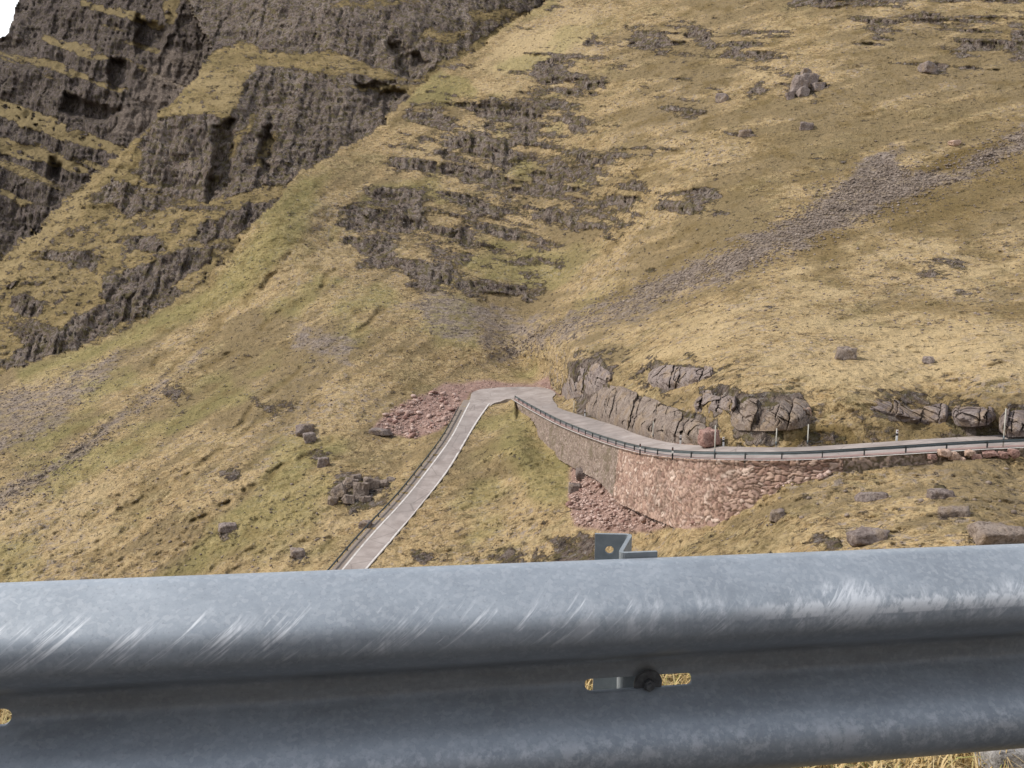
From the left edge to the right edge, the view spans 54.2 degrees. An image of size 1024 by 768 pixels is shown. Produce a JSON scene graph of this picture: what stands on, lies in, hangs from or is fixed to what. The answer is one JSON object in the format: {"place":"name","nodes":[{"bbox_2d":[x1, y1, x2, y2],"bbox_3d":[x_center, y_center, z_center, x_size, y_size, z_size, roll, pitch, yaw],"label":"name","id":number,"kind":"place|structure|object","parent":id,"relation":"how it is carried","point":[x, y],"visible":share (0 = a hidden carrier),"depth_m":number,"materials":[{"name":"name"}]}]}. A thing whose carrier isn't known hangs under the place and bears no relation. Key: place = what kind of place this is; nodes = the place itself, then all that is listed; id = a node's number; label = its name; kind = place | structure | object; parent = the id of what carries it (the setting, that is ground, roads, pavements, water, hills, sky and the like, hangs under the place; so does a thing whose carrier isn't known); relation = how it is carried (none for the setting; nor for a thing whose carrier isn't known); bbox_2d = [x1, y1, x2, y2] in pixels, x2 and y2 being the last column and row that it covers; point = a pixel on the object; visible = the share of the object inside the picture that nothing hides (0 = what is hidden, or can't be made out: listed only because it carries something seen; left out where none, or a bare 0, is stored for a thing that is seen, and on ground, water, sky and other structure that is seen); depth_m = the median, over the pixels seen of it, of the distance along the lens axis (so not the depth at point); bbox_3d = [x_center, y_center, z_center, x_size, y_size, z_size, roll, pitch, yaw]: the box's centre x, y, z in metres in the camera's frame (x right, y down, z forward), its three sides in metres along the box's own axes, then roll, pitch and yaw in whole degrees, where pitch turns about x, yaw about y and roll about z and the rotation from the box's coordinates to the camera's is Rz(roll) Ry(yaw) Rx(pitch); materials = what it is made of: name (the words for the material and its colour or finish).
{"place":"outdoors","nodes":[
{"label":"outdoors","id":0,"kind":"place"},
{"bbox_2d":[0,0,18,37],"label":"sky","id":1,"kind":"structure","parent":0,"point":[7,7],"materials":[{"name":"white"}]},
{"bbox_2d":[0,0,210,259],"bbox_3d":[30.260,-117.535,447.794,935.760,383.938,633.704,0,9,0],"label":"mountain","id":2,"kind":"structure","parent":0,"point":[88,88],"depth_m":502.20,"materials":[{"name":"grey stone"}]},
{"bbox_2d":[0,0,543,374],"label":"crag","id":3,"kind":"structure","parent":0,"point":[194,179],"depth_m":359.86,"materials":[{"name":"grey stone"}]},
{"bbox_2d":[331,400,468,569],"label":"road shoulder","id":4,"kind":"object","parent":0,"point":[347,556],"visible":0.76,"depth_m":151.91},
{"bbox_2d":[327,406,458,569],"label":"guardrail","id":5,"kind":"object","parent":4,"relation":"on","point":[361,531],"visible":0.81,"depth_m":148.10,"materials":[{"name":"grey metal"}]},
{"bbox_2d":[341,400,489,569],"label":"road","id":6,"kind":"structure","parent":0,"point":[381,536],"depth_m":151.42,"materials":[{"name":"grey asphalt"}]},
{"bbox_2d":[342,402,469,569],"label":"road marking","id":7,"kind":"object","parent":6,"relation":"on","point":[409,492],"visible":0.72,"depth_m":151.71,"materials":[{"name":"white paint"}]},
{"bbox_2d":[365,403,489,568],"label":"road marking","id":8,"kind":"object","parent":6,"relation":"on","point":[431,490],"visible":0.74,"depth_m":154.31,"materials":[{"name":"white paint"}]},
{"bbox_2d":[0,673,1021,767],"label":"verge","id":9,"kind":"structure","parent":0,"point":[901,763],"depth_m":2.27,"materials":[{"name":"yellow plant"}]},
{"bbox_2d":[0,533,1023,767],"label":"guardrail","id":10,"kind":"object","parent":9,"relation":"on","point":[797,659],"visible":1,"depth_m":1.29,"materials":[{"name":"metal"}]},
{"bbox_2d":[974,748,1023,767],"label":"boulder","id":11,"kind":"object","parent":9,"relation":"on","point":[997,760],"visible":0.39,"depth_m":2.16,"materials":[{"name":"grey stone"}]},
{"bbox_2d":[0,0,1023,582],"bbox_3d":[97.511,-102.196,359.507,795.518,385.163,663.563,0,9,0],"label":"hillside","id":12,"kind":"structure","parent":0,"point":[416,170],"depth_m":215.25,"materials":[{"name":"yellow plant"}]},
{"bbox_2d":[218,522,236,532],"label":"boulder","id":13,"kind":"object","parent":12,"relation":"on","point":[225,527],"visible":1,"depth_m":148.86,"materials":[{"name":"grey stone"}]},
{"bbox_2d":[0,288,534,513],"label":"scree","id":14,"kind":"structure","parent":12,"relation":"on","point":[59,461],"depth_m":210.99,"materials":[{"name":"gravel"}]},
{"bbox_2d":[290,547,305,557],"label":"boulder","id":15,"kind":"object","parent":12,"relation":"on","point":[298,552],"visible":1,"depth_m":135.34,"materials":[{"name":"grey stone"}]},
{"bbox_2d":[295,423,313,435],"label":"boulder","id":16,"kind":"object","parent":12,"relation":"on","point":[300,429],"visible":0.85,"depth_m":179.66,"materials":[{"name":"grey stone"}]},
{"bbox_2d":[303,432,316,443],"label":"boulder","id":17,"kind":"object","parent":12,"relation":"on","point":[309,437],"visible":1,"depth_m":176.28,"materials":[{"name":"grey stone"}]},
{"bbox_2d":[317,457,330,467],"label":"boulder","id":18,"kind":"object","parent":12,"relation":"on","point":[323,462],"visible":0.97,"depth_m":165.47,"materials":[{"name":"grey stone"}]},
{"bbox_2d":[327,473,395,505],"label":"rock outcrop","id":19,"kind":"object","parent":12,"relation":"on","point":[340,490],"visible":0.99,"depth_m":153.60,"materials":[{"name":"grey stone"}]},
{"bbox_2d":[358,519,371,528],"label":"boulder","id":20,"kind":"object","parent":12,"relation":"on","point":[363,523],"visible":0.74,"depth_m":141.54,"materials":[{"name":"grey stone"}]},
{"bbox_2d":[368,427,392,435],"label":"boulder","id":21,"kind":"object","parent":12,"relation":"on","point":[379,431],"visible":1,"depth_m":180.56,"materials":[{"name":"grey stone"}]},
{"bbox_2d":[396,409,402,414],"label":"rubble stone","id":22,"kind":"object","parent":12,"relation":"on","point":[399,411],"visible":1,"depth_m":190.72,"materials":[{"name":"stone"}]},
{"bbox_2d":[407,432,415,437],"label":"rubble stone","id":23,"kind":"object","parent":12,"relation":"on","point":[412,435],"visible":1,"depth_m":178.46,"materials":[{"name":"stone"}]},
{"bbox_2d":[0,2,1023,570],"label":"loose stones","id":24,"kind":"object","parent":12,"relation":"on","point":[622,334],"visible":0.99,"depth_m":177.98,"materials":[{"name":"grey stone"}]},
{"bbox_2d":[376,380,691,529],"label":"rubble","id":25,"kind":"object","parent":12,"relation":"on","point":[604,523],"depth_m":129.95,"materials":[{"name":"brown stone"}]},
{"bbox_2d":[515,400,618,495],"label":"retaining wall","id":26,"kind":"structure","parent":12,"relation":"on","point":[595,459],"depth_m":141.05,"materials":[{"name":"brown stone"}]},
{"bbox_2d":[565,501,572,506],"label":"rubble stone","id":27,"kind":"object","parent":12,"relation":"on","point":[568,503],"visible":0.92,"depth_m":130.54,"materials":[{"name":"stone"}]},
{"bbox_2d":[568,482,580,492],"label":"boulder","id":28,"kind":"object","parent":12,"relation":"on","point":[573,487],"visible":1,"depth_m":135.28,"materials":[{"name":"grey stone"}]},
{"bbox_2d":[575,466,585,480],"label":"boulder","id":29,"kind":"object","parent":12,"relation":"on","point":[580,474],"visible":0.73,"depth_m":138.84,"materials":[{"name":"grey stone"}]},
{"bbox_2d":[562,363,611,399],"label":"rock outcrop","id":30,"kind":"object","parent":12,"relation":"on","point":[597,377],"visible":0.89,"depth_m":170.52,"materials":[{"name":"grey stone"}]},
{"bbox_2d":[585,516,591,521],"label":"rubble stone","id":31,"kind":"object","parent":12,"relation":"on","point":[588,519],"visible":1,"depth_m":121.56,"materials":[{"name":"stone"}]},
{"bbox_2d":[639,516,646,522],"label":"rubble stone","id":32,"kind":"object","parent":12,"relation":"on","point":[642,519],"visible":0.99,"depth_m":113.09,"materials":[{"name":"stone"}]},
{"bbox_2d":[586,385,706,444],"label":"rock outcrop","id":33,"kind":"object","parent":12,"relation":"on","point":[622,407],"visible":0.86,"depth_m":133.47,"materials":[{"name":"grey stone"}]},
{"bbox_2d":[647,365,712,389],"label":"rock outcrop","id":34,"kind":"object","parent":12,"relation":"on","point":[666,377],"visible":0.98,"depth_m":133.60,"materials":[{"name":"grey stone"}]},
{"bbox_2d":[694,390,736,413],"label":"rock outcrop","id":35,"kind":"object","parent":12,"relation":"on","point":[723,402],"visible":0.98,"depth_m":114.68,"materials":[{"name":"grey stone"}]},
{"bbox_2d":[715,93,728,102],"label":"boulder","id":36,"kind":"object","parent":12,"relation":"on","point":[721,97],"visible":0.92,"depth_m":280.50,"materials":[{"name":"grey stone"}]},
{"bbox_2d":[615,470,831,494],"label":"rubble","id":37,"kind":"object","parent":12,"relation":"on","point":[827,473],"visible":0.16,"depth_m":92.94,"materials":[{"name":"stone"}]},
{"bbox_2d":[613,447,842,528],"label":"retaining wall","id":38,"kind":"structure","parent":12,"relation":"on","point":[704,492],"depth_m":101.60,"materials":[{"name":"red stone"}]},
{"bbox_2d":[738,129,751,136],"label":"boulder","id":39,"kind":"object","parent":12,"relation":"on","point":[745,133],"visible":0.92,"depth_m":256.82,"materials":[{"name":"grey stone"}]},
{"bbox_2d":[489,115,1023,366],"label":"scree","id":40,"kind":"structure","parent":12,"relation":"on","point":[879,185],"depth_m":207.30,"materials":[{"name":"gravel"}]},
{"bbox_2d":[731,398,810,430],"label":"rock outcrop","id":41,"kind":"object","parent":12,"relation":"on","point":[786,417],"visible":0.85,"depth_m":105.08,"materials":[{"name":"grey stone"}]},
{"bbox_2d":[769,508,785,522],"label":"boulder","id":42,"kind":"object","parent":12,"relation":"on","point":[776,515],"visible":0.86,"depth_m":88.88,"materials":[{"name":"grey stone"}]},
{"bbox_2d":[785,68,825,99],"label":"rock outcrop","id":43,"kind":"object","parent":12,"relation":"on","point":[804,82],"visible":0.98,"depth_m":270.80,"materials":[{"name":"grey stone"}]},
{"bbox_2d":[799,122,813,130],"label":"boulder","id":44,"kind":"object","parent":12,"relation":"on","point":[805,126],"visible":0.98,"depth_m":251.04,"materials":[{"name":"grey stone"}]},
{"bbox_2d":[807,424,808,446],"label":"snow pole","id":45,"kind":"object","parent":12,"relation":"on","point":[808,435],"visible":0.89,"depth_m":101.02,"materials":[{"name":"white plastic"}]},
{"bbox_2d":[834,346,857,359],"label":"boulder","id":46,"kind":"object","parent":12,"relation":"on","point":[845,353],"visible":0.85,"depth_m":118.77,"materials":[{"name":"grey stone"}]},
{"bbox_2d":[846,526,889,546],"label":"boulder","id":47,"kind":"object","parent":12,"relation":"on","point":[861,536],"visible":0.92,"depth_m":72.81,"materials":[{"name":"grey stone"}]},
{"bbox_2d":[854,491,888,501],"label":"boulder","id":48,"kind":"object","parent":12,"relation":"on","point":[869,496],"visible":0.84,"depth_m":84.73,"materials":[{"name":"grey stone"}]},
{"bbox_2d":[870,399,947,423],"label":"rock outcrop","id":49,"kind":"object","parent":12,"relation":"on","point":[929,414],"visible":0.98,"depth_m":102.49,"materials":[{"name":"grey stone"}]},
{"bbox_2d":[917,61,936,72],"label":"boulder","id":50,"kind":"object","parent":12,"relation":"on","point":[928,67],"visible":0.99,"depth_m":263.64,"materials":[{"name":"grey stone"}]},
{"bbox_2d":[922,356,934,363],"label":"boulder","id":51,"kind":"object","parent":12,"relation":"on","point":[928,360],"visible":1,"depth_m":116.55,"materials":[{"name":"grey stone"}]},
{"bbox_2d":[927,454,937,459],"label":"boulder","id":52,"kind":"object","parent":12,"relation":"on","point":[932,457],"visible":1,"depth_m":90.95,"materials":[{"name":"stone"}]},
{"bbox_2d":[843,447,1023,473],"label":"retaining wall","id":53,"kind":"structure","parent":12,"relation":"on","point":[859,464],"depth_m":91.91,"materials":[{"name":"stone"}]},
{"bbox_2d":[937,448,951,457],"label":"boulder","id":54,"kind":"object","parent":53,"relation":"on","point":[944,452],"visible":1,"depth_m":90.78,"materials":[{"name":"beige stone"}]},
{"bbox_2d":[926,488,955,498],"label":"boulder","id":55,"kind":"object","parent":12,"relation":"on","point":[937,493],"visible":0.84,"depth_m":80.51,"materials":[{"name":"grey stone"}]},
{"bbox_2d":[937,505,970,516],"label":"boulder","id":56,"kind":"object","parent":12,"relation":"on","point":[953,511],"visible":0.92,"depth_m":75.46,"materials":[{"name":"grey stone"}]},
{"bbox_2d":[947,140,960,145],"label":"boulder","id":57,"kind":"object","parent":12,"relation":"on","point":[954,142],"visible":1,"depth_m":225.19,"materials":[{"name":"beige stone"}]},
{"bbox_2d":[948,451,960,460],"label":"boulder","id":58,"kind":"object","parent":12,"relation":"on","point":[955,455],"visible":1,"depth_m":90.85,"materials":[{"name":"stone"}]},
{"bbox_2d":[952,405,995,426],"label":"rock outcrop","id":59,"kind":"object","parent":12,"relation":"on","point":[968,416],"visible":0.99,"depth_m":98.26,"materials":[{"name":"grey stone"}]},
{"bbox_2d":[970,454,981,459],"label":"boulder","id":60,"kind":"object","parent":12,"relation":"on","point":[976,456],"visible":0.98,"depth_m":90.83,"materials":[{"name":"stone"}]},
{"bbox_2d":[964,449,975,455],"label":"boulder","id":61,"kind":"object","parent":60,"relation":"on","point":[969,452],"visible":1,"depth_m":90.83,"materials":[{"name":"beige stone"}]},
{"bbox_2d":[982,450,998,457],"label":"boulder","id":62,"kind":"object","parent":12,"relation":"on","point":[989,453],"visible":1,"depth_m":90.85,"materials":[{"name":"stone"}]},
{"bbox_2d":[966,521,1023,544],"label":"boulder","id":63,"kind":"object","parent":12,"relation":"on","point":[986,533],"visible":0.95,"depth_m":67.16,"materials":[{"name":"grey stone"}]},
{"bbox_2d":[996,451,1008,458],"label":"boulder","id":64,"kind":"object","parent":12,"relation":"on","point":[1003,454],"visible":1,"depth_m":90.80,"materials":[{"name":"stone"}]},
{"bbox_2d":[999,409,1023,436],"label":"rock outcrop","id":65,"kind":"object","parent":12,"relation":"on","point":[1014,426],"visible":0.92,"depth_m":95.20,"materials":[{"name":"grey stone"}]},
{"bbox_2d":[1007,448,1019,458],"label":"boulder","id":66,"kind":"object","parent":12,"relation":"on","point":[1013,453],"visible":1,"depth_m":90.73,"materials":[{"name":"stone"}]},
{"bbox_2d":[469,387,556,410],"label":"road junction","id":67,"kind":"object","parent":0,"point":[497,395],"visible":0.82,"depth_m":198.43,"materials":[{"name":"grey asphalt"}]},
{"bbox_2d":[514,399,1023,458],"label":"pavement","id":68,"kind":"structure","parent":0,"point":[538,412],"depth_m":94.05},
{"bbox_2d":[714,425,715,452],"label":"snow pole","id":69,"kind":"object","parent":68,"relation":"on","point":[715,440],"visible":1,"depth_m":99.92,"materials":[{"name":"white plastic"}]},
{"bbox_2d":[515,396,1023,462],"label":"guardrail","id":70,"kind":"object","parent":68,"relation":"on","point":[946,444],"visible":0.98,"depth_m":94.48,"materials":[{"name":"grey metal"}]},
{"bbox_2d":[1002,408,1006,446],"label":"snow pole","id":71,"kind":"object","parent":68,"relation":"on","point":[1004,428],"visible":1,"depth_m":91.54,"materials":[{"name":"white wood"}]},
{"bbox_2d":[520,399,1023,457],"bbox_3d":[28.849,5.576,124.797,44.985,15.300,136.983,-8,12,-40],"label":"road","id":72,"kind":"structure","parent":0,"point":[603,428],"depth_m":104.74,"materials":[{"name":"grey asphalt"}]},
{"bbox_2d":[697,427,720,447],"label":"rock","id":73,"kind":"object","parent":72,"relation":"on","point":[706,437],"visible":0.96,"depth_m":108.14,"materials":[{"name":"stone"}]},
{"bbox_2d":[512,399,1023,459],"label":"road marking","id":74,"kind":"object","parent":72,"relation":"on","point":[725,459],"visible":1,"depth_m":93.61,"materials":[{"name":"white paint"}]}
]}

